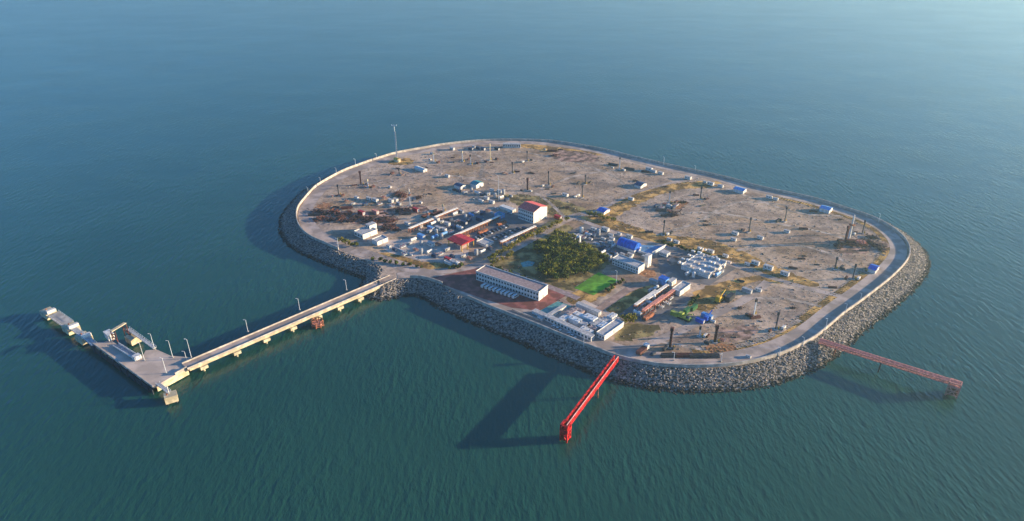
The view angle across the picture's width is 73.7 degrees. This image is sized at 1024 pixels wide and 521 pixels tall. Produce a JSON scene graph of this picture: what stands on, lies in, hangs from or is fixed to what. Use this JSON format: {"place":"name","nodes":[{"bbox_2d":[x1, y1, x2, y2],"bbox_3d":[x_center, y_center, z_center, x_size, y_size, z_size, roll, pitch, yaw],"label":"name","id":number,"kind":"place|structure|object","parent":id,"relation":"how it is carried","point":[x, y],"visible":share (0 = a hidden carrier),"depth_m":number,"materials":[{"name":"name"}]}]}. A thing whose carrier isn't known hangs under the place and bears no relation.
{"place":"outdoors","nodes":[
{"label":"outdoors","id":0,"kind":"place"},
{"bbox_2d":[314,202,331,208],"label":"bare soil","id":1,"kind":"structure","parent":0,"point":[324,205],"depth_m":578.51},
{"bbox_2d":[318,184,405,223],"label":"dirt track","id":2,"kind":"structure","parent":0,"point":[391,193],"depth_m":588.41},
{"bbox_2d":[345,211,398,225],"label":"bare soil","id":3,"kind":"structure","parent":0,"point":[367,213],"depth_m":557.87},
{"bbox_2d":[387,158,413,164],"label":"dry grass patch","id":4,"kind":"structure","parent":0,"point":[407,161],"depth_m":679.08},
{"bbox_2d":[379,205,428,214],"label":"bare soil","id":5,"kind":"structure","parent":0,"point":[422,208],"depth_m":570.83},
{"bbox_2d":[379,253,459,268],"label":"dry grass patch","id":6,"kind":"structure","parent":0,"point":[425,265],"depth_m":485.48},
{"bbox_2d":[379,238,468,261],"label":"work yard pavement","id":7,"kind":"structure","parent":0,"point":[436,249],"depth_m":503.93,"materials":[{"name":"concrete"}]},
{"bbox_2d":[447,233,474,251],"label":"canopy","id":8,"kind":"object","parent":7,"relation":"on","point":[461,241],"visible":0.97,"depth_m":506.48,"materials":[{"name":"metal"}]},
{"bbox_2d":[341,175,565,217],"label":"dirt track","id":9,"kind":"structure","parent":0,"point":[554,207],"depth_m":629.34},
{"bbox_2d":[469,151,484,178],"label":"dirt track","id":10,"kind":"structure","parent":0,"point":[482,165],"depth_m":671.10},
{"bbox_2d":[422,211,541,239],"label":"parking pavement","id":11,"kind":"structure","parent":0,"point":[514,220],"depth_m":545.48,"materials":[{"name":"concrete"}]},
{"bbox_2d":[477,215,500,229],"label":"pipe rack","id":12,"kind":"object","parent":11,"relation":"on","point":[491,219],"visible":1,"depth_m":544.38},
{"bbox_2d":[397,212,599,277],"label":"road","id":13,"kind":"structure","parent":0,"point":[527,241],"depth_m":489.46,"materials":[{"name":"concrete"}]},
{"bbox_2d":[433,267,564,309],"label":"brick plaza","id":14,"kind":"structure","parent":0,"point":[466,281],"depth_m":447.37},
{"bbox_2d":[0,0,1023,520],"bbox_3d":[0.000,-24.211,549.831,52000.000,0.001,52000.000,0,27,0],"label":"sea water","id":15,"kind":"structure","parent":0,"point":[164,164],"depth_m":507.10,"materials":[{"name":"liquid"}]},
{"bbox_2d":[39,307,56,320],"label":"mooring dolphin","id":16,"kind":"object","parent":15,"relation":"in","point":[46,311],"visible":0.62,"depth_m":429.15,"materials":[{"name":"beige concrete"}]},
{"bbox_2d":[61,321,80,335],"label":"mooring dolphin","id":17,"kind":"object","parent":15,"relation":"in","point":[67,327],"visible":0.62,"depth_m":413.78,"materials":[{"name":"beige concrete"}]},
{"bbox_2d":[47,310,72,325],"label":"walkway","id":18,"kind":"structure","parent":17,"relation":"on","point":[60,318],"depth_m":423.25,"materials":[{"name":"concrete"}]},
{"bbox_2d":[74,331,92,345],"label":"mooring dolphin","id":19,"kind":"object","parent":15,"relation":"in","point":[79,339],"visible":0.62,"depth_m":404.11,"materials":[{"name":"beige concrete"}]},
{"bbox_2d":[110,322,129,341],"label":"ramp gantry","id":20,"kind":"object","parent":15,"relation":"in","point":[117,327],"visible":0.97,"depth_m":399.80,"materials":[{"name":"beige metal"}]},
{"bbox_2d":[124,333,140,345],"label":"mooring dolphin","id":21,"kind":"object","parent":15,"relation":"in","point":[131,339],"visible":0.75,"depth_m":403.71,"materials":[{"name":"beige concrete"}]},
{"bbox_2d":[91,341,190,394],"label":"jetty platform","id":22,"kind":"structure","parent":15,"relation":"in","point":[150,371],"depth_m":378.71,"materials":[{"name":"concrete"}]},
{"bbox_2d":[103,329,114,340],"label":"jetty hut","id":23,"kind":"object","parent":22,"relation":"on","point":[107,335],"visible":0.93,"depth_m":400.53,"materials":[{"name":"white paint"}]},
{"bbox_2d":[113,342,141,360],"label":"ferry ramp","id":24,"kind":"structure","parent":22,"relation":"on","point":[133,355],"depth_m":389.25,"materials":[{"name":"grey metal"}]},
{"bbox_2d":[126,326,156,348],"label":"walkway","id":25,"kind":"structure","parent":22,"relation":"on","point":[141,338],"depth_m":400.25,"materials":[{"name":"grey metal"}]},
{"bbox_2d":[163,386,178,404],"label":"mooring dolphin","id":26,"kind":"object","parent":15,"relation":"in","point":[170,397],"visible":0.81,"depth_m":355.54,"materials":[{"name":"beige concrete"}]},
{"bbox_2d":[182,275,395,370],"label":"jetty bridge","id":27,"kind":"structure","parent":15,"relation":"in","point":[203,360],"depth_m":411.94,"materials":[{"name":"concrete"}]},
{"bbox_2d":[311,317,323,328],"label":"mooring cage","id":28,"kind":"object","parent":15,"relation":"in","point":[317,323],"visible":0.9,"depth_m":421.63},
{"bbox_2d":[559,355,618,442],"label":"red gangway","id":29,"kind":"object","parent":15,"relation":"in","point":[566,425],"visible":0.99,"depth_m":345.52,"materials":[{"name":"metal"}]},
{"bbox_2d":[818,338,962,398],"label":"rusty pipe pier","id":30,"kind":"structure","parent":15,"relation":"in","point":[954,386],"depth_m":373.87,"materials":[{"name":"metal"}]},
{"bbox_2d":[482,263,579,299],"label":"cross road","id":31,"kind":"structure","parent":0,"point":[564,292],"depth_m":450.88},
{"bbox_2d":[501,194,585,249],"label":"dry grass patch","id":32,"kind":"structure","parent":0,"point":[516,198],"depth_m":582.51,"materials":[{"name":"plant"}]},
{"bbox_2d":[483,224,610,291],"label":"lawn","id":33,"kind":"structure","parent":0,"point":[516,257],"depth_m":480.04,"materials":[{"name":"plant"}]},
{"bbox_2d":[521,144,602,154],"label":"dry grass patch","id":34,"kind":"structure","parent":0,"point":[540,147],"depth_m":718.83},
{"bbox_2d":[512,150,630,192],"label":"dirt track","id":35,"kind":"structure","parent":0,"point":[623,184],"depth_m":658.25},
{"bbox_2d":[553,150,599,162],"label":"bare soil","id":36,"kind":"structure","parent":0,"point":[577,157],"depth_m":695.53,"materials":[{"name":"soil"}]},
{"bbox_2d":[555,300,625,335],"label":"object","id":37,"kind":"structure","parent":0,"point":[604,312],"depth_m":426.41,"materials":[{"name":"concrete"}]},
{"bbox_2d":[547,304,566,315],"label":"plant building","id":38,"kind":"structure","parent":37,"relation":"on","point":[557,310],"depth_m":425.46,"materials":[{"name":"white paint"}]},
{"bbox_2d":[544,314,593,341],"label":"plant building","id":39,"kind":"structure","parent":37,"relation":"on","point":[573,329],"depth_m":406.77,"materials":[{"name":"white paint"}]},
{"bbox_2d":[568,315,581,326],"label":"process unit","id":40,"kind":"object","parent":37,"relation":"on","point":[573,320],"visible":0.95,"depth_m":413.69,"materials":[{"name":"grey metal"}]},
{"bbox_2d":[576,301,600,316],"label":"plant building","id":41,"kind":"structure","parent":37,"relation":"on","point":[589,309],"depth_m":426.10,"materials":[{"name":"white paint"}]},
{"bbox_2d":[582,313,597,322],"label":"process unit","id":42,"kind":"object","parent":37,"relation":"on","point":[589,317],"visible":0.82,"depth_m":414.00,"materials":[{"name":"grey metal"}]},
{"bbox_2d":[596,318,623,340],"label":"plant building","id":43,"kind":"structure","parent":37,"relation":"on","point":[609,329],"depth_m":404.29,"materials":[{"name":"white paint"}]},
{"bbox_2d":[566,283,617,304],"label":"dry grass patch","id":44,"kind":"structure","parent":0,"point":[588,297],"depth_m":445.23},
{"bbox_2d":[565,224,631,258],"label":"store pavement","id":45,"kind":"structure","parent":0,"point":[596,238],"depth_m":523.88,"materials":[{"name":"concrete"}]},
{"bbox_2d":[617,237,640,252],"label":"vaulted hall","id":46,"kind":"structure","parent":45,"relation":"on","point":[629,245],"depth_m":502.94,"materials":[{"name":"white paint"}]},
{"bbox_2d":[532,169,671,191],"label":"dirt track","id":47,"kind":"structure","parent":0,"point":[541,188],"depth_m":644.68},
{"bbox_2d":[298,141,906,363],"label":"ring road","id":48,"kind":"structure","parent":0,"point":[889,267],"depth_m":481.30,"materials":[{"name":"asphalt"}]},
{"bbox_2d":[311,144,891,353],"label":"ring road gutter","id":49,"kind":"object","parent":48,"relation":"on","point":[834,300],"visible":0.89,"depth_m":493.72,"materials":[{"name":"concrete"}]},
{"bbox_2d":[636,342,649,355],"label":"truck","id":50,"kind":"object","parent":48,"relation":"on","point":[641,350],"visible":1,"depth_m":386.72,"materials":[{"name":"white paint"}]},
{"bbox_2d":[296,141,909,367],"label":"ground","id":51,"kind":"structure","parent":0,"point":[339,229],"depth_m":557.97,"materials":[{"name":"soil"}]},
{"bbox_2d":[354,226,377,238],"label":"white house","id":52,"kind":"structure","parent":51,"relation":"on","point":[363,233],"depth_m":525.40,"materials":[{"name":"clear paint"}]},
{"bbox_2d":[371,235,387,245],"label":"white house","id":53,"kind":"structure","parent":51,"relation":"on","point":[379,240],"depth_m":513.82,"materials":[{"name":"paint"}]},
{"bbox_2d":[408,218,433,232],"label":"pipe rack","id":54,"kind":"object","parent":51,"relation":"on","point":[413,227],"visible":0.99,"depth_m":536.60,"materials":[{"name":"metal"}]},
{"bbox_2d":[434,207,457,217],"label":"pipe rack","id":55,"kind":"object","parent":51,"relation":"on","point":[447,212],"visible":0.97,"depth_m":558.28,"materials":[{"name":"metal"}]},
{"bbox_2d":[470,180,483,188],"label":"field shed","id":56,"kind":"structure","parent":51,"relation":"on","point":[475,184],"depth_m":617.29,"materials":[{"name":"white paint"}]},
{"bbox_2d":[476,237,493,246],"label":"flat store","id":57,"kind":"structure","parent":51,"relation":"on","point":[485,242],"depth_m":512.84,"materials":[{"name":"grey metal"}]},
{"bbox_2d":[500,204,515,212],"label":"lean to","id":58,"kind":"object","parent":51,"relation":"on","point":[507,208],"visible":1,"depth_m":570.77,"materials":[{"name":"white paint"}]},
{"bbox_2d":[476,264,547,300],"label":"barracks","id":59,"kind":"structure","parent":51,"relation":"on","point":[516,283],"depth_m":449.77,"materials":[{"name":"white paint"}]},
{"bbox_2d":[503,142,520,147],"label":"long shed","id":60,"kind":"structure","parent":51,"relation":"on","point":[510,145],"depth_m":720.29,"materials":[{"name":"white paint"}]},
{"bbox_2d":[518,201,546,223],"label":"red roofed house","id":61,"kind":"structure","parent":51,"relation":"on","point":[533,212],"depth_m":549.99,"materials":[{"name":"white paint"}]},
{"bbox_2d":[532,308,546,317],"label":"flat shed","id":62,"kind":"structure","parent":51,"relation":"on","point":[536,312],"depth_m":422.43,"materials":[{"name":"white paint"}]},
{"bbox_2d":[540,301,570,312],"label":"teal court","id":63,"kind":"object","parent":51,"relation":"on","point":[550,308],"visible":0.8,"depth_m":432.21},
{"bbox_2d":[575,272,617,294],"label":"sports pitch","id":64,"kind":"object","parent":51,"relation":"on","point":[595,283],"visible":1,"depth_m":459.29,"materials":[{"name":"plant"}]},
{"bbox_2d":[322,147,878,349],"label":"rubble","id":65,"kind":"object","parent":51,"relation":"on","point":[632,227],"visible":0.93,"depth_m":560.42,"materials":[{"name":"stone"}]},
{"bbox_2d":[322,145,881,347],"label":"sparse weeds","id":66,"kind":"object","parent":51,"relation":"on","point":[644,220],"visible":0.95,"depth_m":574.47,"materials":[{"name":"plant"}]},
{"bbox_2d":[296,139,910,367],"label":"sea wall","id":67,"kind":"structure","parent":51,"relation":"on","point":[646,361],"depth_m":482.32,"materials":[{"name":"concrete"}]},
{"bbox_2d":[355,145,889,352],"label":"dry grass","id":68,"kind":"structure","parent":51,"relation":"on","point":[704,251],"depth_m":483.92,"materials":[{"name":"plant"}]},
{"bbox_2d":[612,254,644,273],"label":"workshop","id":69,"kind":"structure","parent":51,"relation":"on","point":[628,263],"depth_m":476.82,"materials":[{"name":"white paint"}]},
{"bbox_2d":[658,275,669,285],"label":"blue box","id":70,"kind":"object","parent":51,"relation":"on","point":[662,279],"visible":0.86,"depth_m":456.69,"materials":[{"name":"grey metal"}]},
{"bbox_2d":[660,352,677,357],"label":"pipe stack","id":71,"kind":"object","parent":51,"relation":"on","point":[666,355],"visible":0.99,"depth_m":383.18,"materials":[{"name":"metal"}]},
{"bbox_2d":[668,326,674,348],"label":"pumping tower","id":72,"kind":"structure","parent":51,"relation":"on","point":[671,336],"depth_m":388.99,"materials":[{"name":"brown metal"}]},
{"bbox_2d":[672,281,690,295],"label":"shed","id":73,"kind":"structure","parent":51,"relation":"on","point":[681,287],"depth_m":447.60,"materials":[{"name":"white paint"}]},
{"bbox_2d":[675,352,691,357],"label":"pipe stack","id":74,"kind":"object","parent":51,"relation":"on","point":[683,355],"visible":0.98,"depth_m":383.18,"materials":[{"name":"brown metal"}]},
{"bbox_2d":[677,311,692,321],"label":"crane unit","id":75,"kind":"object","parent":51,"relation":"on","point":[683,316],"visible":1,"depth_m":418.13,"materials":[{"name":"paint"}]},
{"bbox_2d":[702,353,719,358],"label":"pipe stack","id":76,"kind":"object","parent":51,"relation":"on","point":[712,355],"visible":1,"depth_m":382.58,"materials":[{"name":"grey metal"}]},
{"bbox_2d":[725,292,734,301],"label":"container","id":77,"kind":"object","parent":51,"relation":"on","point":[730,297],"visible":1,"depth_m":438.05,"materials":[{"name":"metal"}]},
{"bbox_2d":[733,186,746,193],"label":"field shed","id":78,"kind":"structure","parent":51,"relation":"on","point":[737,189],"depth_m":606.08,"materials":[{"name":"white paint"}]},
{"bbox_2d":[692,196,889,352],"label":"grass verge","id":79,"kind":"object","parent":51,"relation":"on","point":[805,317],"depth_m":453.42,"materials":[{"name":"plant"}]},
{"bbox_2d":[819,205,832,213],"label":"field shed","id":80,"kind":"structure","parent":51,"relation":"on","point":[826,209],"depth_m":566.43,"materials":[{"name":"white paint"}]},
{"bbox_2d":[848,215,854,238],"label":"vent mast","id":81,"kind":"object","parent":51,"relation":"on","point":[852,224],"visible":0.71,"depth_m":511.57,"materials":[{"name":"grey metal"}]},
{"bbox_2d":[838,238,867,247],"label":"rusty platform","id":82,"kind":"structure","parent":51,"relation":"on","point":[853,241],"depth_m":509.42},
{"bbox_2d":[867,264,879,273],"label":"field shed","id":83,"kind":"structure","parent":51,"relation":"on","point":[873,268],"depth_m":472.70,"materials":[{"name":"white paint"}]},
{"bbox_2d":[280,188,927,391],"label":"shore slope","id":84,"kind":"structure","parent":0,"point":[593,357],"depth_m":409.21,"materials":[{"name":"stone"}]},
{"bbox_2d":[277,154,930,394],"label":"armour rocks","id":85,"kind":"object","parent":84,"relation":"on","point":[864,304],"visible":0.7,"depth_m":422.17,"materials":[{"name":"stone"}]},
{"bbox_2d":[556,271,675,314],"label":"road","id":86,"kind":"structure","parent":0,"point":[610,301],"depth_m":446.26,"materials":[{"name":"asphalt"}]},
{"bbox_2d":[606,285,666,318],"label":"paved yard","id":87,"kind":"structure","parent":0,"point":[634,296],"depth_m":439.55,"materials":[{"name":"concrete"}]},
{"bbox_2d":[615,322,660,340],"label":"dry grass patch","id":88,"kind":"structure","parent":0,"point":[626,330],"depth_m":407.25,"materials":[{"name":"plant"}]},
{"bbox_2d":[580,177,700,216],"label":"field track","id":89,"kind":"structure","parent":0,"point":[624,197],"depth_m":609.24,"materials":[{"name":"soil"}]},
{"bbox_2d":[639,269,656,277],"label":"bare soil","id":90,"kind":"structure","parent":0,"point":[650,273],"depth_m":472.09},
{"bbox_2d":[644,253,651,267],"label":"tower","id":91,"kind":"structure","parent":0,"point":[648,259],"depth_m":478.69,"materials":[{"name":"grey metal"}]},
{"bbox_2d":[641,245,666,254],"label":"blue court","id":92,"kind":"object","parent":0,"point":[650,248],"visible":0.6,"depth_m":506.75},
{"bbox_2d":[619,289,690,321],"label":"pipe yard pavement","id":93,"kind":"structure","parent":0,"point":[678,300],"depth_m":431.77,"materials":[{"name":"concrete"}]},
{"bbox_2d":[633,290,657,308],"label":"pipe rack","id":94,"kind":"object","parent":93,"relation":"on","point":[640,301],"visible":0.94,"depth_m":433.18,"materials":[{"name":"metal"}]},
{"bbox_2d":[641,295,665,315],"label":"pipe rack","id":95,"kind":"object","parent":93,"relation":"on","point":[649,306],"visible":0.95,"depth_m":426.98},
{"bbox_2d":[647,284,668,300],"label":"pipe rack","id":96,"kind":"object","parent":93,"relation":"on","point":[665,286],"visible":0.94,"depth_m":443.18,"materials":[{"name":"metal"}]},
{"bbox_2d":[652,289,674,308],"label":"pipe rack","id":97,"kind":"object","parent":93,"relation":"on","point":[670,292],"visible":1,"depth_m":436.42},
{"bbox_2d":[598,181,721,218],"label":"dry grass patch","id":98,"kind":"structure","parent":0,"point":[642,197],"depth_m":602.91,"materials":[{"name":"plant"}]},
{"bbox_2d":[597,207,609,214],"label":"field shed","id":99,"kind":"structure","parent":98,"relation":"on","point":[603,210],"depth_m":565.00,"materials":[{"name":"white paint"}]},
{"bbox_2d":[581,216,749,263],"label":"dry grass patch","id":100,"kind":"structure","parent":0,"point":[729,251],"depth_m":519.19,"materials":[{"name":"plant"}]},
{"bbox_2d":[667,256,686,265],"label":"bare soil","id":101,"kind":"structure","parent":0,"point":[671,261],"depth_m":489.56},
{"bbox_2d":[657,251,735,284],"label":"yard pavement","id":102,"kind":"structure","parent":0,"point":[666,267],"depth_m":476.01,"materials":[{"name":"concrete"}]},
{"bbox_2d":[678,247,731,278],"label":"storage tanks","id":103,"kind":"object","parent":102,"relation":"on","point":[706,266],"visible":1,"depth_m":477.01,"materials":[{"name":"metal"}]},
{"bbox_2d":[627,280,771,351],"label":"works road","id":104,"kind":"structure","parent":0,"point":[764,284],"depth_m":416.54,"materials":[{"name":"concrete"}]},
{"bbox_2d":[574,217,842,297],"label":"field road","id":105,"kind":"structure","parent":0,"point":[733,265],"depth_m":478.59,"materials":[{"name":"soil"}]},
{"bbox_2d":[712,324,718,343],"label":"pumping tower","id":106,"kind":"structure","parent":0,"point":[714,341],"depth_m":394.66,"materials":[{"name":"brown metal"}]},
{"bbox_2d":[704,343,735,352],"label":"bare soil","id":107,"kind":"structure","parent":0,"point":[731,347],"depth_m":392.36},
{"bbox_2d":[656,201,788,234],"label":"dirt track","id":108,"kind":"structure","parent":0,"point":[706,216],"depth_m":565.20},
{"bbox_2d":[662,319,800,350],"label":"dirt track","id":109,"kind":"structure","parent":0,"point":[779,331],"depth_m":397.81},
{"bbox_2d":[714,325,758,341],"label":"bare soil","id":110,"kind":"structure","parent":0,"point":[747,333],"depth_m":406.27,"materials":[{"name":"soil"}]},
{"bbox_2d":[688,275,818,310],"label":"dry grass patch","id":111,"kind":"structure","parent":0,"point":[708,293],"depth_m":453.46,"materials":[{"name":"plant"}]},
{"bbox_2d":[714,289,725,303],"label":"crane unit","id":112,"kind":"object","parent":111,"relation":"on","point":[719,299],"visible":1,"depth_m":436.97,"materials":[{"name":"yellow paint"}]},
{"bbox_2d":[745,254,799,279],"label":"dry grass patch","id":113,"kind":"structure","parent":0,"point":[776,272],"depth_m":476.04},
{"bbox_2d":[666,212,885,255],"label":"dirt track","id":114,"kind":"structure","parent":0,"point":[773,223],"depth_m":548.96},
{"bbox_2d":[714,184,842,216],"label":"dirt track","id":115,"kind":"structure","parent":0,"point":[780,207],"depth_m":576.57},
{"bbox_2d":[752,297,821,307],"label":"dirt track","id":116,"kind":"structure","parent":0,"point":[799,301],"depth_m":440.63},
{"bbox_2d":[736,244,869,274],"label":"dirt track","id":117,"kind":"structure","parent":0,"point":[833,255],"depth_m":506.88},
{"bbox_2d":[834,241,889,254],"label":"bare soil","id":118,"kind":"structure","parent":0,"point":[853,248],"depth_m":506.88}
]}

